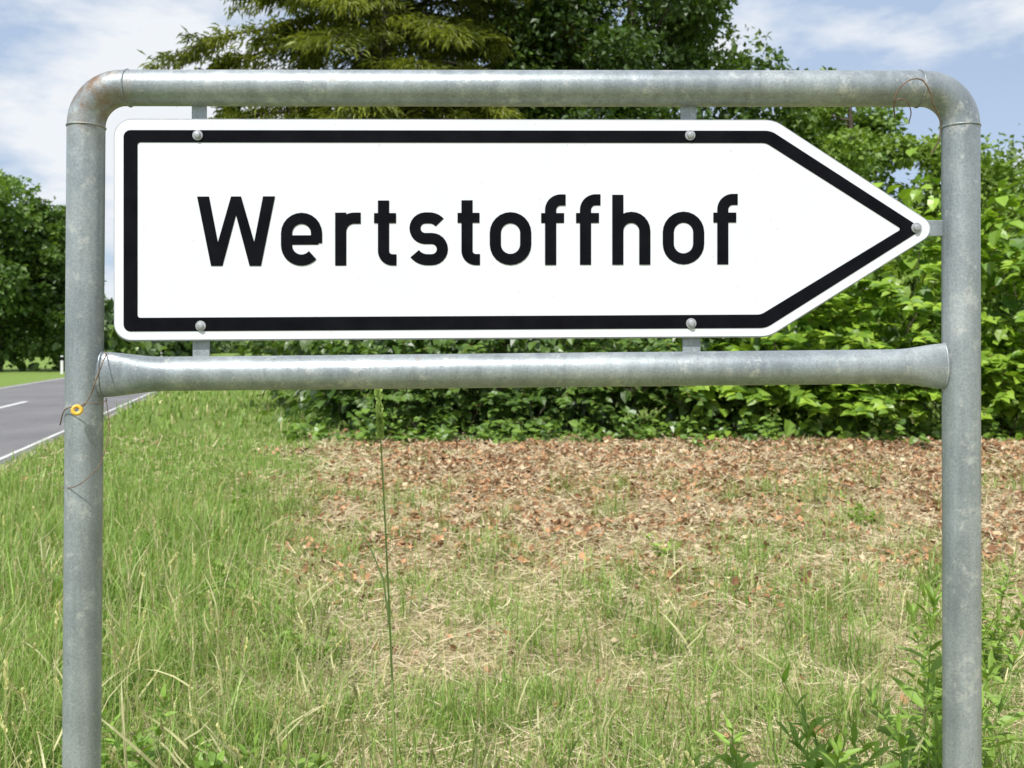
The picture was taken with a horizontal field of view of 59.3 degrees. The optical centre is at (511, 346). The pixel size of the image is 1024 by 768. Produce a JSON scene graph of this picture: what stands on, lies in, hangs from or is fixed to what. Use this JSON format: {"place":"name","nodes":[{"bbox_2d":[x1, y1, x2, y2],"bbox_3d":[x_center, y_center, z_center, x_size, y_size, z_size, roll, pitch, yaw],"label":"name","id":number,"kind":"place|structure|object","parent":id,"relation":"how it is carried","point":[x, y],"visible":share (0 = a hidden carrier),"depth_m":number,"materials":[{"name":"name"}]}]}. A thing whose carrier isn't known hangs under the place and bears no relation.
{"place":"outdoors","nodes":[
{"label":"outdoors","id":0,"kind":"place"},
{"bbox_2d":[0,377,157,468],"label":"road","id":1,"kind":"structure","parent":0,"point":[31,414],"depth_m":20.47,"materials":[{"name":"grey asphalt"}]},
{"bbox_2d":[0,353,1023,767],"bbox_3d":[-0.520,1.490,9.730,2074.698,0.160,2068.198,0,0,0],"label":"ground","id":2,"kind":"structure","parent":0,"point":[12,375],"depth_m":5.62,"materials":[{"name":"green plant"}]},
{"bbox_2d":[0,169,65,371],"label":"deciduous tree","id":3,"kind":"object","parent":2,"relation":"on","point":[20,244],"visible":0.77,"depth_m":53.99,"materials":[{"name":"green plant"}]},
{"bbox_2d":[11,204,106,370],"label":"deciduous tree","id":4,"kind":"object","parent":2,"relation":"on","point":[53,319],"visible":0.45,"depth_m":54.32,"materials":[{"name":"green plant"}]},
{"bbox_2d":[60,356,62,373],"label":"delineator post","id":5,"kind":"object","parent":2,"relation":"on","point":[61,364],"visible":0.95,"depth_m":49.97,"materials":[{"name":"white plastic"}]},
{"bbox_2d":[1,325,174,372],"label":"roadside shrub","id":6,"kind":"object","parent":2,"relation":"on","point":[114,340],"visible":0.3,"depth_m":56.66,"materials":[{"name":"green plant"}]},
{"bbox_2d":[101,683,176,767],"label":"weed plant","id":7,"kind":"object","parent":2,"relation":"on","point":[140,742],"visible":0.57,"depth_m":2.94,"materials":[{"name":"green plant"}]},
{"bbox_2d":[198,558,253,608],"bbox_3d":[-1.670,1.382,5.159,0.319,0.307,0.427,0,0,-33],"label":"weed plant","id":8,"kind":"object","parent":2,"relation":"on","point":[221,567],"visible":0.42,"depth_m":5.17,"materials":[{"name":"green plant"}]},
{"bbox_2d":[193,731,260,767],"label":"weed plant","id":9,"kind":"object","parent":2,"relation":"on","point":[215,760],"visible":0.88,"depth_m":2.54,"materials":[{"name":"green plant"}]},
{"bbox_2d":[224,486,265,521],"bbox_3d":[-2.265,1.333,7.593,0.311,0.354,0.386,0,0,0],"label":"weed plant","id":10,"kind":"object","parent":2,"relation":"on","point":[242,491],"visible":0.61,"depth_m":7.54,"materials":[{"name":"green plant"}]},
{"bbox_2d":[244,615,341,663],"bbox_3d":[-1.065,1.392,4.246,0.502,0.225,0.230,0,0,12],"label":"weed plant","id":11,"kind":"object","parent":2,"relation":"on","point":[289,633],"visible":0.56,"depth_m":4.23,"materials":[{"name":"green plant"}]},
{"bbox_2d":[274,737,333,767],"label":"weed plant","id":12,"kind":"object","parent":2,"relation":"on","point":[315,760],"visible":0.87,"depth_m":2.80,"materials":[{"name":"green plant"}]},
{"bbox_2d":[234,340,432,424],"bbox_3d":[-6.164,-0.789,29.917,6.590,5.107,27.481,0,0,-12],"label":"hedge","id":13,"kind":"object","parent":2,"relation":"on","point":[285,347],"visible":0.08,"depth_m":20.47,"materials":[{"name":"green plant"}]},
{"bbox_2d":[136,0,587,407],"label":"conifer tree","id":14,"kind":"object","parent":2,"relation":"on","point":[380,35],"visible":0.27,"depth_m":18.95,"materials":[{"name":"green plant"}]},
{"bbox_2d":[353,389,453,767],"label":"tall grass stalk","id":15,"kind":"object","parent":2,"relation":"on","point":[379,415],"depth_m":2.12,"materials":[{"name":"green plant"}]},
{"bbox_2d":[12,294,998,356],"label":"distant trees","id":16,"kind":"object","parent":2,"relation":"on","point":[181,348],"visible":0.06,"depth_m":141.18,"materials":[{"name":"green plant"}]},
{"bbox_2d":[355,0,659,392],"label":"conifer tree","id":17,"kind":"object","parent":2,"relation":"on","point":[476,2],"visible":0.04,"depth_m":21.40,"materials":[{"name":"green plant"}]},
{"bbox_2d":[0,427,1023,767],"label":"dry straw","id":18,"kind":"object","parent":2,"relation":"on","point":[606,549],"visible":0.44,"depth_m":5.87,"materials":[{"name":"beige plant"}]},
{"bbox_2d":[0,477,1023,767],"bbox_3d":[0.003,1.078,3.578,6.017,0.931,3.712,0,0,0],"label":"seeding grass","id":19,"kind":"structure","parent":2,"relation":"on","point":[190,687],"depth_m":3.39,"materials":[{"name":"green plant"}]},
{"bbox_2d":[0,426,1023,763],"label":"fallen leaves","id":20,"kind":"object","parent":2,"relation":"on","point":[562,448],"visible":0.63,"depth_m":9.18,"materials":[{"name":"brown plant"}]},
{"bbox_2d":[59,68,981,767],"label":"traffic sign","id":21,"kind":"object","parent":2,"relation":"on","point":[689,228],"visible":1,"depth_m":1.65,"materials":[{"name":"metal"}]},
{"bbox_2d":[267,338,801,438],"bbox_3d":[0.319,-0.133,16.271,9.419,3.618,5.317,0,0,0],"label":"bramble shrub","id":22,"kind":"object","parent":2,"relation":"on","point":[466,404],"visible":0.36,"depth_m":14.99,"materials":[{"name":"green plant"}]},
{"bbox_2d":[551,734,579,767],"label":"weed plant","id":23,"kind":"object","parent":2,"relation":"on","point":[571,748],"visible":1,"depth_m":2.60,"materials":[{"name":"green plant"}]},
{"bbox_2d":[480,0,800,398],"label":"deciduous tree","id":24,"kind":"object","parent":2,"relation":"on","point":[682,35],"visible":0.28,"depth_m":20.02,"materials":[{"name":"green plant"}]},
{"bbox_2d":[282,406,1023,448],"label":"undergrowth","id":25,"kind":"object","parent":2,"relation":"on","point":[485,432],"visible":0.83,"depth_m":14.21,"materials":[{"name":"green plant"}]},
{"bbox_2d":[642,532,682,561],"bbox_3d":[1.097,1.423,6.313,0.199,0.221,0.352,0,0,-37],"label":"weed plant","id":26,"kind":"object","parent":2,"relation":"on","point":[663,550],"visible":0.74,"depth_m":6.33,"materials":[{"name":"green plant"}]},
{"bbox_2d":[684,710,848,767],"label":"weed plant","id":27,"kind":"object","parent":2,"relation":"on","point":[738,762],"visible":0.86,"depth_m":2.80,"materials":[{"name":"green plant"}]},
{"bbox_2d":[739,65,883,403],"bbox_3d":[6.820,-2.669,21.875,4.631,8.343,4.809,0,0,-22],"label":"deciduous tree","id":28,"kind":"object","parent":2,"relation":"on","point":[804,121],"visible":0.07,"depth_m":20.77,"materials":[{"name":"green plant"}]},
{"bbox_2d":[640,147,1023,440],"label":"knotweed shrub","id":29,"kind":"object","parent":2,"relation":"on","point":[1002,366],"visible":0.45,"depth_m":14.71,"materials":[{"name":"green plant"}]},
{"bbox_2d":[788,715,898,767],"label":"weed plant","id":30,"kind":"object","parent":2,"relation":"on","point":[838,758],"visible":0.93,"depth_m":2.32,"materials":[{"name":"green plant"}]},
{"bbox_2d":[775,664,936,767],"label":"weed plant","id":31,"kind":"object","parent":2,"relation":"on","point":[902,740],"visible":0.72,"depth_m":2.44,"materials":[{"name":"green plant"}]},
{"bbox_2d":[838,489,875,526],"bbox_3d":[2.861,1.355,7.434,0.322,0.272,0.518,0,0,21],"label":"weed plant","id":32,"kind":"object","parent":2,"relation":"on","point":[857,508],"visible":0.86,"depth_m":7.42,"materials":[{"name":"green plant"}]},
{"bbox_2d":[806,107,939,348],"bbox_3d":[9.044,-2.744,23.862,5.415,8.493,4.988,0,0,-17],"label":"deciduous tree","id":33,"kind":"object","parent":2,"relation":"on","point":[876,124],"visible":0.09,"depth_m":23.38,"materials":[{"name":"green plant"}]},
{"bbox_2d":[874,581,1006,767],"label":"weed plant","id":34,"kind":"object","parent":2,"relation":"on","point":[927,745],"visible":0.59,"depth_m":2.54,"materials":[{"name":"green plant"}]},
{"bbox_2d":[865,600,1023,767],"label":"weed plant","id":35,"kind":"object","parent":2,"relation":"on","point":[912,610],"visible":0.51,"depth_m":2.68,"materials":[{"name":"green plant"}]},
{"bbox_2d":[908,590,1000,722],"bbox_3d":[1.621,1.179,3.300,0.263,0.600,0.407,0,0,0],"label":"weed plant","id":36,"kind":"object","parent":2,"relation":"on","point":[984,634],"visible":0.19,"depth_m":3.38,"materials":[{"name":"green plant"}]},
{"bbox_2d":[886,126,1023,344],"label":"deciduous tree","id":37,"kind":"object","parent":2,"relation":"on","point":[990,179],"visible":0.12,"depth_m":24.03,"materials":[{"name":"green plant"}]},
{"bbox_2d":[917,124,1023,348],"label":"deciduous tree","id":38,"kind":"object","parent":2,"relation":"on","point":[1013,151],"visible":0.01,"depth_m":28.92,"materials":[{"name":"green plant"}]},
{"bbox_2d":[981,548,1023,681],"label":"weed plant","id":39,"kind":"object","parent":2,"relation":"on","point":[997,651],"visible":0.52,"depth_m":3.95,"materials":[{"name":"leaves"},{"name":"plant stems"}]},
{"bbox_2d":[0,0,1023,299],"label":"sky","id":40,"kind":"structure","parent":0,"point":[49,49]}
]}

